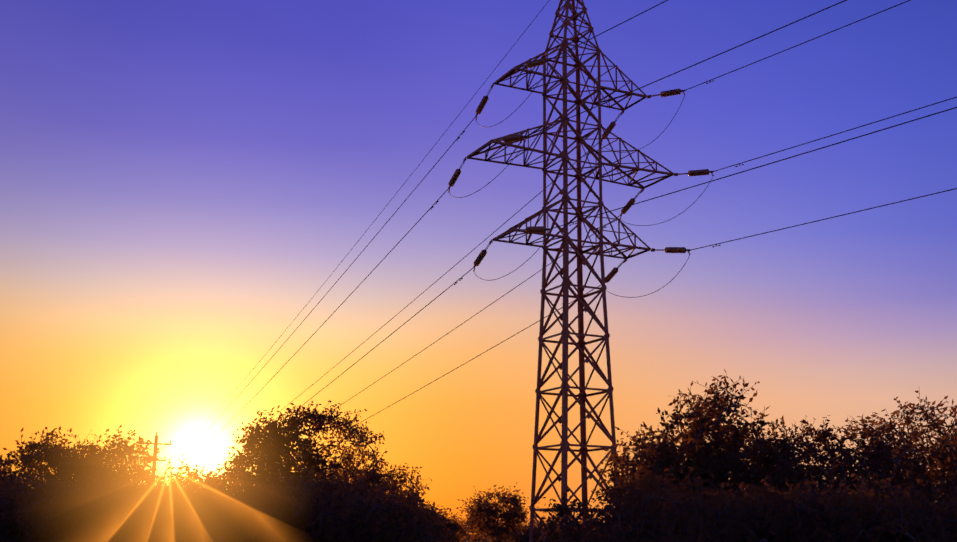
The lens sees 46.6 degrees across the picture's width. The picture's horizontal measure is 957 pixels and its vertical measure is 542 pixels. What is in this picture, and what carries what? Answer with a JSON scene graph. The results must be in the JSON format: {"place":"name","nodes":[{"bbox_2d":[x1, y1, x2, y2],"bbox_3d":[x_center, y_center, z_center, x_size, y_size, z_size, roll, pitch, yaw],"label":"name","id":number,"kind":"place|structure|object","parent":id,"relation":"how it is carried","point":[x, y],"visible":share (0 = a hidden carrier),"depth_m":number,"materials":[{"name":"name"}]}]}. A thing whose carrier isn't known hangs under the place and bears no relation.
{"place":"outdoors","nodes":[
{"label":"outdoors","id":0,"kind":"place"},
{"bbox_2d":[155,458,182,484],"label":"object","id":1,"kind":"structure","parent":0,"point":[164,474],"depth_m":330.47,"materials":[{"name":"yellow"}]},
{"bbox_2d":[0,0,956,534],"label":"sky","id":2,"kind":"structure","parent":0,"point":[180,180],"materials":[{"name":"blue"}]},
{"bbox_2d":[452,534,516,541],"bbox_3d":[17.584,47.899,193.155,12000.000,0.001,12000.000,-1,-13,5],"label":"ground","id":3,"kind":"structure","parent":0,"point":[480,539],"depth_m":386.72,"materials":[{"name":"black plant"}]},
{"bbox_2d":[140,431,171,485],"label":"utility pole","id":4,"kind":"object","parent":3,"relation":"on","point":[154,452],"depth_m":72.04,"materials":[{"name":"brown wood"}]},
{"bbox_2d":[0,400,600,541],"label":"tree branches","id":5,"kind":"object","parent":3,"relation":"on","point":[104,501],"visible":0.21,"depth_m":53.01,"materials":[{"name":"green plant"}]},
{"bbox_2d":[452,512,594,541],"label":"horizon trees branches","id":6,"kind":"object","parent":3,"relation":"on","point":[481,527],"depth_m":237.39,"materials":[{"name":"black plant"}]},
{"bbox_2d":[160,0,956,541],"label":"transmission tower","id":7,"kind":"structure","parent":3,"relation":"on","point":[562,120],"depth_m":53.38,"materials":[{"name":"metal"}]},
{"bbox_2d":[531,369,956,541],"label":"tree branches","id":8,"kind":"object","parent":3,"relation":"on","point":[665,491],"visible":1,"depth_m":27.28,"materials":[{"name":"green plant"}]}
]}

